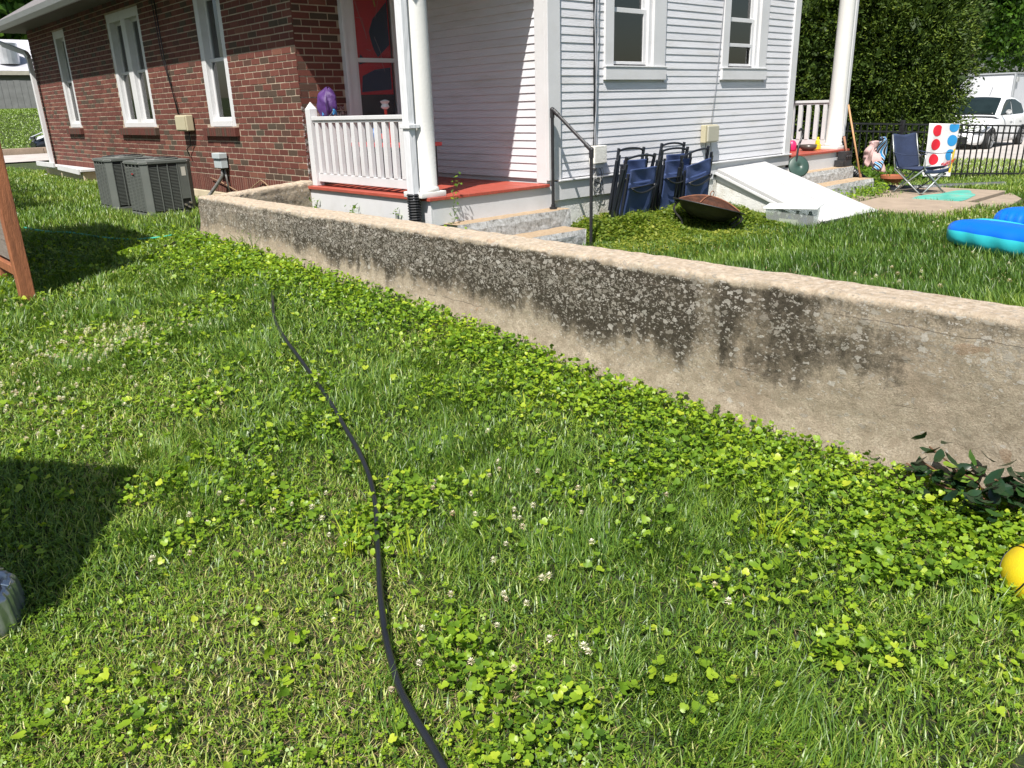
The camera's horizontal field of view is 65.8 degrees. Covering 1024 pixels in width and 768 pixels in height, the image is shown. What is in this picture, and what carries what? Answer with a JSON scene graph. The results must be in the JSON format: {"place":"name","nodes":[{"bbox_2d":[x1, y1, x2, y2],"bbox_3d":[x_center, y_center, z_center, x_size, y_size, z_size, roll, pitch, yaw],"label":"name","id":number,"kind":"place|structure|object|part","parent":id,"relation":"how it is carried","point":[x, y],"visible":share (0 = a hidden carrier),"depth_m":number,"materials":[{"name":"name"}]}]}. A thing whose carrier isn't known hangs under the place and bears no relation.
{"place":"outdoors","nodes":[
{"label":"outdoors","id":0,"kind":"place"},
{"bbox_2d":[4,153,48,162],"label":"road","id":1,"kind":"structure","parent":0,"point":[25,157],"depth_m":23.24,"materials":[{"name":"concrete"}]},
{"bbox_2d":[0,107,1023,767],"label":"lawn","id":2,"kind":"structure","parent":0,"point":[408,639],"depth_m":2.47,"materials":[{"name":"plant"}]},
{"bbox_2d":[0,567,26,637],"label":"ribbed base","id":3,"kind":"object","parent":2,"relation":"on","point":[12,598],"visible":0.98,"depth_m":2.48,"materials":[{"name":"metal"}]},
{"bbox_2d":[0,0,32,39],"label":"maple tree","id":4,"kind":"object","parent":2,"relation":"on","point":[7,7],"visible":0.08,"depth_m":51.87,"materials":[{"name":"green plant"}]},
{"bbox_2d":[0,39,33,106],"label":"garage","id":5,"kind":"structure","parent":2,"relation":"on","point":[13,65],"depth_m":44.29,"materials":[{"name":"grey"}]},
{"bbox_2d":[0,143,35,300],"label":"wooden playhouse","id":6,"kind":"object","parent":2,"relation":"on","point":[12,247],"visible":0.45,"depth_m":5.49,"materials":[{"name":"red wood"}]},
{"bbox_2d":[0,80,36,108],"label":"wooden fence","id":7,"kind":"object","parent":2,"relation":"on","point":[18,91],"visible":0.07,"depth_m":41.41,"materials":[{"name":"grey wood"}]},
{"bbox_2d":[2,147,46,155],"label":"kerb","id":8,"kind":"structure","parent":2,"relation":"on","point":[23,151],"depth_m":25.84,"materials":[{"name":"concrete"}]},
{"bbox_2d":[29,132,45,147],"bbox_3d":[-15.374,-9.098,28.727,3.762,1.211,1.786,-18,25,-39],"label":"parked car","id":9,"kind":"object","parent":2,"relation":"on","point":[39,141],"visible":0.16,"depth_m":27.37,"materials":[{"name":"black paint"}]},
{"bbox_2d":[24,227,172,239],"bbox_3d":[-4.225,-1.483,7.799,1.909,0.054,0.307,5,20,19],"label":"garden hose","id":10,"kind":"object","parent":2,"relation":"on","point":[104,237],"visible":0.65,"depth_m":7.60,"materials":[{"name":"black rubber"}]},
{"bbox_2d":[92,154,152,208],"bbox_3d":[-4.904,-2.590,10.078,0.603,0.648,0.620,-18,25,-38],"label":"air conditioner","id":11,"kind":"object","parent":2,"relation":"on","point":[112,181],"visible":0.59,"depth_m":9.81,"materials":[{"name":"grey metal"}]},
{"bbox_2d":[109,508,159,548],"bbox_3d":[-1.343,0.531,2.856,0.192,0.125,0.164,-18,25,-39],"label":"grass tuft","id":12,"kind":"object","parent":2,"relation":"on","point":[151,531],"visible":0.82,"depth_m":2.86,"materials":[{"name":"green plant"}]},
{"bbox_2d":[163,237,207,246],"bbox_3d":[-3.015,-1.319,7.304,0.087,0.031,0.489,11,23,33],"label":"garden hose","id":13,"kind":"object","parent":2,"relation":"on","point":[185,240],"visible":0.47,"depth_m":7.23,"materials":[{"name":"black plastic"}]},
{"bbox_2d":[228,230,258,250],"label":"wall weed","id":14,"kind":"object","parent":2,"relation":"on","point":[246,240],"depth_m":6.75,"materials":[{"name":"green plant"}]},
{"bbox_2d":[330,508,367,562],"bbox_3d":[-0.583,0.537,2.779,0.152,0.151,0.203,-18,25,-39],"label":"grass tuft","id":15,"kind":"object","parent":2,"relation":"on","point":[350,548],"visible":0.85,"depth_m":2.77,"materials":[{"name":"green plant"}]},
{"bbox_2d":[271,290,448,767],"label":"garden hose","id":16,"kind":"object","parent":2,"relation":"on","point":[430,743],"visible":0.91,"depth_m":2.46,"materials":[{"name":"black rubber"}]},
{"bbox_2d":[397,520,429,562],"bbox_3d":[-0.353,0.545,2.752,0.100,0.135,0.153,6,21,21],"label":"grass tuft","id":17,"kind":"object","parent":2,"relation":"on","point":[410,545],"visible":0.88,"depth_m":2.76,"materials":[{"name":"green plant"}]},
{"bbox_2d":[0,0,858,227],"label":"house","id":18,"kind":"structure","parent":2,"relation":"on","point":[481,88],"depth_m":8.62,"materials":[{"name":"white wood"}]},
{"bbox_2d":[52,29,81,127],"bbox_3d":[-7.663,-5.299,13.789,0.190,1.570,0.700,-18,25,-39],"label":"window","id":19,"kind":"structure","parent":18,"relation":"in","point":[58,36],"depth_m":13.87,"materials":[{"name":"white paint"}]},
{"bbox_2d":[105,5,156,126],"bbox_3d":[-5.456,-4.562,11.498,0.190,1.570,1.390,-18,25,-39],"label":"window","id":20,"kind":"structure","parent":18,"relation":"in","point":[123,26],"depth_m":11.51,"materials":[{"name":"white paint"}]},
{"bbox_2d":[151,0,179,114],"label":"wall cable","id":21,"kind":"object","parent":18,"relation":"attached to","point":[167,73],"depth_m":10.37,"materials":[{"name":"black plastic"}]},
{"bbox_2d":[175,115,194,156],"bbox_3d":[-4.264,-3.242,10.356,0.110,0.532,0.360,-18,25,-39],"label":"utility box","id":22,"kind":"object","parent":18,"relation":"attached to","point":[184,122],"visible":1,"depth_m":10.21,"materials":[{"name":"beige plastic"}]},
{"bbox_2d":[192,0,236,126],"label":"window","id":23,"kind":"structure","parent":18,"relation":"in","point":[208,18],"depth_m":9.53,"materials":[{"name":"white paint"}]},
{"bbox_2d":[208,153,230,194],"bbox_3d":[-3.705,-2.560,9.817,0.297,0.584,0.301,-18,25,-39],"label":"disconnect box","id":24,"kind":"object","parent":18,"relation":"attached to","point":[220,160],"visible":0.91,"depth_m":9.78,"materials":[{"name":"grey metal"}]},
{"bbox_2d":[210,177,267,190],"bbox_3d":[-3.285,-2.413,9.598,0.012,0.182,1.803,-18,25,-39],"label":"loose cable","id":25,"kind":"object","parent":18,"relation":"attached to","point":[236,190],"visible":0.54,"depth_m":9.58,"materials":[{"name":"rubber"}]},
{"bbox_2d":[317,87,336,115],"bbox_3d":[-1.874,-2.879,8.070,0.204,0.294,0.290,-18,25,-39],"label":"drawstring bag","id":26,"kind":"object","parent":18,"relation":"on","point":[326,102],"visible":0.99,"depth_m":8.01,"materials":[{"name":"purple fabric"}]},
{"bbox_2d":[344,203,357,212],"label":"weed plant","id":27,"kind":"object","parent":18,"relation":"attached to","point":[354,206],"visible":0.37,"depth_m":7.72,"materials":[{"name":"green plant"}]},
{"bbox_2d":[337,0,401,176],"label":"door","id":28,"kind":"structure","parent":18,"relation":"in","point":[357,104],"depth_m":8.53,"materials":[{"name":"white paint"}]},
{"bbox_2d":[353,0,393,94],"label":"window","id":29,"kind":"structure","parent":28,"relation":"attached to","point":[372,28],"depth_m":8.61,"materials":[{"name":"black glass"}]},
{"bbox_2d":[351,141,441,184],"bbox_3d":[-1.220,-2.279,8.175,0.470,0.418,1.050,-18,25,-39],"label":"folding table","id":30,"kind":"object","parent":18,"relation":"on","point":[438,144],"visible":0.23,"depth_m":7.96,"materials":[{"name":"white metal"}]},
{"bbox_2d":[381,109,390,142],"bbox_3d":[-1.291,-2.596,7.969,0.060,0.320,0.140,-18,25,-39],"label":"water gun","id":31,"kind":"object","parent":30,"relation":"on","point":[385,111],"visible":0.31,"depth_m":7.93,"materials":[{"name":"red plastic"}]},
{"bbox_2d":[380,100,388,108],"bbox_3d":[-1.261,-2.780,7.867,0.095,0.090,0.097,-18,25,-39],"label":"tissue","id":32,"kind":"object","parent":31,"relation":"on","point":[384,105],"visible":1,"depth_m":7.84,"materials":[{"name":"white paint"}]},
{"bbox_2d":[406,194,421,221],"bbox_3d":[-0.846,-1.440,6.966,0.135,0.464,0.133,-18,25,-39],"label":"drain hose","id":33,"kind":"object","parent":18,"relation":"attached to","point":[414,211],"visible":0.52,"depth_m":6.89,"materials":[{"name":"black plastic"}]},
{"bbox_2d":[593,0,598,145],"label":"cable bundle","id":34,"kind":"object","parent":18,"relation":"attached to","point":[594,69],"visible":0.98,"depth_m":7.84,"materials":[{"name":"black plastic"}]},
{"bbox_2d":[589,145,606,196],"bbox_3d":[0.889,-2.199,8.190,0.187,0.517,0.084,-18,25,-39],"label":"telephone box","id":35,"kind":"object","parent":18,"relation":"attached to","point":[600,157],"visible":0.97,"depth_m":8.13,"materials":[{"name":"white paint"}]},
{"bbox_2d":[603,0,666,79],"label":"window","id":36,"kind":"structure","parent":18,"relation":"in","point":[634,30],"depth_m":8.24,"materials":[{"name":"white paint"}]},
{"bbox_2d":[700,124,718,155],"bbox_3d":[2.341,-2.833,9.375,0.250,0.458,0.096,-18,25,-39],"label":"junction box","id":37,"kind":"object","parent":18,"relation":"attached to","point":[709,133],"visible":0.81,"depth_m":9.28,"materials":[{"name":"beige plastic"}]},
{"bbox_2d":[711,4,723,122],"bbox_3d":[2.388,-3.990,9.092,0.010,1.921,0.192,17,26,42],"label":"wall cable","id":38,"kind":"object","parent":18,"relation":"attached to","point":[718,62],"depth_m":9.18,"materials":[{"name":"white plastic"}]},
{"bbox_2d":[719,0,770,79],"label":"window","id":39,"kind":"structure","parent":18,"relation":"in","point":[745,28],"depth_m":9.53,"materials":[{"name":"white paint"}]},
{"bbox_2d":[790,140,796,150],"bbox_3d":[4.100,-3.495,11.599,0.140,0.150,0.165,3,20,13],"label":"pink jug","id":40,"kind":"object","parent":18,"relation":"on","point":[793,145],"visible":0.67,"depth_m":11.53,"materials":[{"name":"pink plastic"}]},
{"bbox_2d":[715,162,876,223],"bbox_3d":[3.422,-2.258,9.575,1.138,0.735,1.570,-18,25,-39],"label":"cellar door","id":41,"kind":"structure","parent":18,"relation":"attached to","point":[759,186],"depth_m":9.51,"materials":[{"name":"white paint"}]},
{"bbox_2d":[717,165,849,223],"bbox_3d":[3.208,-2.266,9.399,0.578,0.568,1.454,-18,25,-39],"label":"door leaf","id":42,"kind":"structure","parent":41,"relation":"in","point":[774,190],"depth_m":9.39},
{"bbox_2d":[742,162,876,216],"bbox_3d":[3.636,-2.401,9.711,0.575,0.566,1.535,-18,25,-39],"label":"door leaf","id":43,"kind":"structure","parent":41,"relation":"in","point":[840,202],"depth_m":9.67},
{"bbox_2d":[796,128,803,161],"bbox_3d":[3.780,-3.038,10.444,0.037,0.658,0.220,13,24,37],"label":"walking cane","id":44,"kind":"object","parent":18,"relation":"attached to","point":[801,138],"visible":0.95,"depth_m":10.41,"materials":[{"name":"black metal"}]},
{"bbox_2d":[800,144,816,150],"bbox_3d":[4.346,-3.466,11.592,0.240,0.085,0.240,-18,25,-39],"label":"dark bowl","id":45,"kind":"object","parent":18,"relation":"on","point":[807,147],"visible":1,"depth_m":11.52,"materials":[{"name":"metal"}]},
{"bbox_2d":[815,137,820,149],"bbox_3d":[4.544,-3.580,11.761,0.080,0.179,0.080,-18,25,-39],"label":"yellow toy","id":46,"kind":"object","parent":18,"relation":"on","point":[817,141],"visible":0.85,"depth_m":11.73,"materials":[{"name":"yellow plastic"}]},
{"bbox_2d":[843,136,846,150],"bbox_3d":[4.966,-3.414,11.736,0.153,0.507,0.032,3,20,12],"label":"wooden stake","id":47,"kind":"object","parent":18,"relation":"on","point":[844,139],"visible":0.34,"depth_m":11.68,"materials":[{"name":"brown wood"}]},
{"bbox_2d":[842,136,895,187],"bbox_3d":[5.356,-3.308,11.949,0.937,0.866,0.198,0,19,6],"label":"drain hose","id":48,"kind":"object","parent":18,"relation":"attached to","point":[855,172],"visible":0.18,"depth_m":11.93,"materials":[{"name":"black plastic"}]},
{"bbox_2d":[0,201,1011,691],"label":"clover blossoms","id":49,"kind":"object","parent":2,"relation":"on","point":[326,491],"visible":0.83,"depth_m":3.91,"materials":[{"name":"plant"}]},
{"bbox_2d":[0,221,1023,767],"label":"ground cover","id":50,"kind":"object","parent":2,"relation":"on","point":[880,555],"visible":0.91,"depth_m":2.82,"materials":[{"name":"green plant"}]},
{"bbox_2d":[446,207,585,244],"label":"concrete steps","id":51,"kind":"structure","parent":2,"relation":"on","point":[549,224],"depth_m":7.45,"materials":[{"name":"beige concrete"}]},
{"bbox_2d":[448,172,461,223],"bbox_3d":[-0.515,-1.625,6.982,0.162,0.480,0.103,-11,21,-24],"label":"weed plant","id":52,"kind":"object","parent":51,"relation":"on","point":[456,185],"visible":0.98,"depth_m":6.97,"materials":[{"name":"green plant"}]},
{"bbox_2d":[550,107,593,244],"bbox_3d":[0.573,-1.966,7.579,0.530,1.314,0.074,14,25,38],"label":"pipe handrail","id":53,"kind":"object","parent":51,"relation":"attached to","point":[554,112],"visible":0.86,"depth_m":7.52,"materials":[{"name":"black metal"}]},
{"bbox_2d":[514,389,538,415],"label":"grass tuft","id":54,"kind":"object","parent":2,"relation":"on","point":[529,404],"visible":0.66,"depth_m":3.76,"materials":[{"name":"green plant"}]},
{"bbox_2d":[198,180,1023,513],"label":"retaining wall","id":55,"kind":"structure","parent":2,"relation":"on","point":[888,374],"depth_m":3.55,"materials":[{"name":"concrete"}]},
{"bbox_2d":[608,147,648,216],"bbox_3d":[1.235,-2.057,8.210,0.527,0.766,0.148,-17,32,-40],"label":"folded chair","id":56,"kind":"object","parent":2,"relation":"on","point":[642,162],"visible":0.41,"depth_m":8.09,"materials":[{"name":"blue fabric"}]},
{"bbox_2d":[610,153,658,217],"bbox_3d":[1.279,-1.940,8.058,0.617,0.766,0.148,-21,42,-40],"label":"folded chair","id":57,"kind":"object","parent":2,"relation":"on","point":[641,185],"visible":0.76,"depth_m":7.98,"materials":[{"name":"blue fabric"}]},
{"bbox_2d":[649,146,691,210],"bbox_3d":[1.741,-2.159,8.561,0.617,0.766,0.148,-18,35,-39],"label":"folded chair","id":58,"kind":"object","parent":2,"relation":"on","point":[669,174],"visible":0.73,"depth_m":8.46,"materials":[{"name":"blue fabric"}]},
{"bbox_2d":[655,142,687,208],"bbox_3d":[1.766,-2.255,8.694,0.527,0.766,0.148,-17,32,-40],"label":"folded chair","id":59,"kind":"object","parent":2,"relation":"on","point":[673,156],"visible":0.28,"depth_m":8.57,"materials":[{"name":"blue fabric"}]},
{"bbox_2d":[674,146,712,205],"bbox_3d":[2.024,-2.193,8.743,0.617,0.766,0.148,-27,43,-33],"label":"folded chair","id":60,"kind":"object","parent":2,"relation":"on","point":[698,176],"visible":0.64,"depth_m":8.64,"materials":[{"name":"blue fabric"}]},
{"bbox_2d":[571,201,820,258],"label":"weeds","id":61,"kind":"object","parent":2,"relation":"on","point":[655,224],"visible":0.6,"depth_m":7.75,"materials":[{"name":"green plant"}]},
{"bbox_2d":[673,191,744,227],"bbox_3d":[1.996,-1.737,7.998,0.734,0.427,0.801,-18,25,-39],"label":"fire pit","id":62,"kind":"object","parent":2,"relation":"on","point":[709,207],"visible":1,"depth_m":7.80,"materials":[{"name":"metal"}]},
{"bbox_2d":[750,501,803,546],"bbox_3d":[0.894,0.469,2.729,0.197,0.162,0.160,2,20,10],"label":"grass tuft","id":63,"kind":"object","parent":2,"relation":"on","point":[760,527],"visible":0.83,"depth_m":2.72,"materials":[{"name":"green plant"}]},
{"bbox_2d":[761,549,813,588],"bbox_3d":[0.864,0.587,2.518,0.151,0.104,0.168,-18,25,-39],"label":"grass tuft","id":64,"kind":"object","parent":2,"relation":"on","point":[782,570],"visible":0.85,"depth_m":2.53,"materials":[{"name":"green plant"}]},
{"bbox_2d":[763,203,823,209],"bbox_3d":[3.026,-1.814,8.520,0.584,0.248,0.372,7,21,24],"label":"storage bin","id":65,"kind":"object","parent":2,"relation":"on","point":[809,206],"visible":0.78,"depth_m":8.43,"materials":[{"name":"grey plastic"}]},
{"bbox_2d":[772,212,778,219],"bbox_3d":[2.855,-1.785,8.572,0.072,0.160,0.072,-18,25,-39],"label":"bottle","id":66,"kind":"object","parent":65,"relation":"in","point":[775,216],"visible":0.56,"depth_m":8.54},
{"bbox_2d":[779,210,785,217],"bbox_3d":[2.949,-1.809,8.616,0.072,0.170,0.072,-18,25,-39],"label":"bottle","id":67,"kind":"object","parent":65,"relation":"in","point":[782,214],"visible":0.56,"depth_m":8.58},
{"bbox_2d":[779,218,797,224],"bbox_3d":[2.953,-1.724,8.463,0.190,0.100,0.009,6,21,20],"label":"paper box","id":68,"kind":"object","parent":65,"relation":"in","point":[786,219],"visible":0.43,"depth_m":8.45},
{"bbox_2d":[793,211,800,224],"bbox_3d":[3.064,-1.773,8.504,0.072,0.170,0.072,-18,25,-39],"label":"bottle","id":69,"kind":"object","parent":65,"relation":"in","point":[797,216],"visible":0.59,"depth_m":8.47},
{"bbox_2d":[800,214,806,225],"bbox_3d":[3.119,-1.742,8.458,0.072,0.140,0.072,-18,25,-39],"label":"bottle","id":70,"kind":"object","parent":65,"relation":"in","point":[803,218],"visible":0.64,"depth_m":8.43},
{"bbox_2d":[807,211,813,224],"bbox_3d":[3.207,-1.775,8.513,0.072,0.160,0.072,-18,25,-39],"label":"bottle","id":71,"kind":"object","parent":65,"relation":"in","point":[810,217],"visible":0.65,"depth_m":8.48,"materials":[{"name":"plastic"}]},
{"bbox_2d":[788,156,808,176],"bbox_3d":[3.787,-2.874,10.436,0.284,0.282,0.021,10,-1,-4],"label":"garden disc","id":72,"kind":"object","parent":2,"relation":"on","point":[800,167],"visible":0.92,"depth_m":10.43,"materials":[{"name":"green plastic"}]},
{"bbox_2d":[577,157,1023,306],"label":"yard grass","id":73,"kind":"structure","parent":2,"relation":"on","point":[978,285],"depth_m":6.36,"materials":[{"name":"green plant"}]},
{"bbox_2d":[802,166,873,195],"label":"concrete steps","id":74,"kind":"structure","parent":2,"relation":"on","point":[838,179],"depth_m":11.15,"materials":[{"name":"grey concrete"}]},
{"bbox_2d":[834,142,851,166],"bbox_3d":[4.849,-3.355,11.546,0.250,0.341,0.155,-18,25,-39],"label":"black machine","id":75,"kind":"object","parent":74,"relation":"on","point":[843,159],"visible":1,"depth_m":11.52,"materials":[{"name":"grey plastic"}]},
{"bbox_2d":[848,105,861,177],"bbox_3d":[5.003,-3.541,11.544,0.031,1.025,0.375,-13,22,-29],"label":"wooden plank","id":76,"kind":"object","parent":74,"relation":"on","point":[860,175],"visible":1,"depth_m":11.54,"materials":[{"name":"brown wood"}]},
{"bbox_2d":[833,179,890,198],"bbox_3d":[5.030,-2.735,11.232,0.548,0.211,1.984,12,24,34],"label":"weed plant","id":77,"kind":"object","parent":2,"relation":"on","point":[880,187],"visible":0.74,"depth_m":11.07,"materials":[{"name":"green plant"}]},
{"bbox_2d":[880,174,904,184],"bbox_3d":[6.079,-3.238,12.651,0.360,0.200,0.360,-18,25,-39],"label":"flower pot","id":78,"kind":"object","parent":2,"relation":"on","point":[895,178],"visible":0.6,"depth_m":12.54,"materials":[{"name":"ceramic"}]},
{"bbox_2d":[855,164,930,183],"bbox_3d":[5.916,-3.382,13.009,2.054,0.408,1.016,-12,22,-27],"label":"weed plant","id":79,"kind":"object","parent":2,"relation":"on","point":[870,173],"visible":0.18,"depth_m":12.98,"materials":[{"name":"green plant"}]},
{"bbox_2d":[794,0,998,166],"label":"evergreen shrub","id":80,"kind":"object","parent":2,"relation":"on","point":[907,66],"visible":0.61,"depth_m":15.89,"materials":[{"name":"green plant"}]},
{"bbox_2d":[793,120,1023,180],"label":"metal fence","id":81,"kind":"object","parent":2,"relation":"on","point":[902,126],"visible":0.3,"depth_m":14.06,"materials":[{"name":"black metal"}]},
{"bbox_2d":[863,136,887,172],"bbox_3d":[5.336,-3.372,11.655,0.596,0.513,0.264,-18,25,-39],"label":"towel","id":82,"kind":"object","parent":81,"relation":"hanging from","point":[874,154],"visible":1,"depth_m":11.69,"materials":[{"name":"multicoloured fabric"}]},
{"bbox_2d":[922,123,959,176],"bbox_3d":[7.572,-4.118,13.944,0.646,0.928,0.073,-7,20,-14],"label":"beach towel","id":83,"kind":"object","parent":81,"relation":"hanging from","point":[942,138],"visible":0.81,"depth_m":13.91,"materials":[{"name":"white fabric"}]},
{"bbox_2d":[901,181,1004,188],"bbox_3d":[6.814,-3.015,12.125,2.029,0.172,0.195,-8,20,-18],"label":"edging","id":84,"kind":"object","parent":2,"relation":"on","point":[928,185],"visible":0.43,"depth_m":12.01,"materials":[{"name":"grey plastic"}]},
{"bbox_2d":[890,0,1023,73],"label":"maple tree","id":85,"kind":"object","parent":2,"relation":"on","point":[1004,32],"visible":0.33,"depth_m":35.16,"materials":[{"name":"green plant"}]},
{"bbox_2d":[903,432,1023,526],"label":"broadleaf shrub","id":86,"kind":"object","parent":2,"relation":"on","point":[996,490],"visible":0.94,"depth_m":2.77,"materials":[{"name":"green plant"}]},
{"bbox_2d":[946,207,1023,257],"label":"inflatable float","id":87,"kind":"object","parent":2,"relation":"on","point":[1003,230],"visible":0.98,"depth_m":6.27,"materials":[{"name":"blue plastic"}]},
{"bbox_2d":[961,53,1023,73],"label":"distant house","id":88,"kind":"structure","parent":2,"relation":"on","point":[987,58],"depth_m":116.31,"materials":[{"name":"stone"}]},
{"bbox_2d":[999,543,1023,599],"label":"basketball","id":89,"kind":"object","parent":2,"relation":"on","point":[1011,564],"visible":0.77,"depth_m":2.36,"materials":[{"name":"yellow rubber"}]},
{"bbox_3d":[-4.154,-2.031,9.484,0.680,0.055,0.680,-18,25,-39],"label":"equipment pad","id":90,"kind":"object","parent":2,"relation":"on","visible":0},
{"bbox_2d":[122,156,196,215],"bbox_3d":[-4.158,-2.356,9.361,0.604,0.648,0.620,-19,26,-41],"label":"air conditioner","id":91,"kind":"object","parent":90,"relation":"on","point":[160,184],"visible":0.95,"depth_m":9.16,"materials":[{"name":"grey metal"}]},
{"bbox_2d":[849,185,1020,216],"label":"patio","id":92,"kind":"structure","parent":0,"point":[903,201],"depth_m":10.28,"materials":[{"name":"concrete"}]},
{"bbox_2d":[892,132,953,194],"bbox_3d":[5.771,-3.120,11.220,0.570,0.835,0.624,-11,21,-25],"label":"camping chair","id":93,"kind":"object","parent":92,"relation":"on","point":[906,154],"visible":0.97,"depth_m":11.33,"materials":[{"name":"blue fabric"}]},
{"bbox_2d":[912,190,974,200],"bbox_3d":[5.951,-2.558,10.762,1.771,0.001,0.649,-18,25,-39],"label":"paint patch","id":94,"kind":"object","parent":92,"relation":"on","point":[959,195],"visible":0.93,"depth_m":10.76,"materials":[{"name":"teal paint"}]},
{"bbox_2d":[889,139,1023,171],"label":"driveway","id":95,"kind":"structure","parent":0,"point":[991,150],"depth_m":20.04,"materials":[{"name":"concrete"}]},
{"bbox_2d":[952,88,1023,148],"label":"parked car","id":96,"kind":"object","parent":95,"relation":"on","point":[997,110],"visible":0.56,"depth_m":21.52,"materials":[{"name":"white paint"}]},
{"bbox_3d":[13.446,-7.554,21.553,0.897,0.400,0.121,-18,25,-39],"label":"side window","id":97,"kind":"part","parent":96,"relation":"part of","materials":[{"name":"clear glass"}]},
{"bbox_3d":[14.172,-7.794,22.174,0.956,0.400,0.121,-18,25,-39],"label":"side window","id":98,"kind":"part","parent":96,"relation":"part of","materials":[{"name":"black glass"}]},
{"bbox_2d":[964,72,1023,107],"bbox_3d":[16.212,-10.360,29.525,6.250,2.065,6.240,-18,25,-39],"label":"box trailer","id":99,"kind":"object","parent":95,"relation":"on","point":[1009,84],"visible":0.2,"depth_m":25.60,"materials":[{"name":"metal"}]}
]}

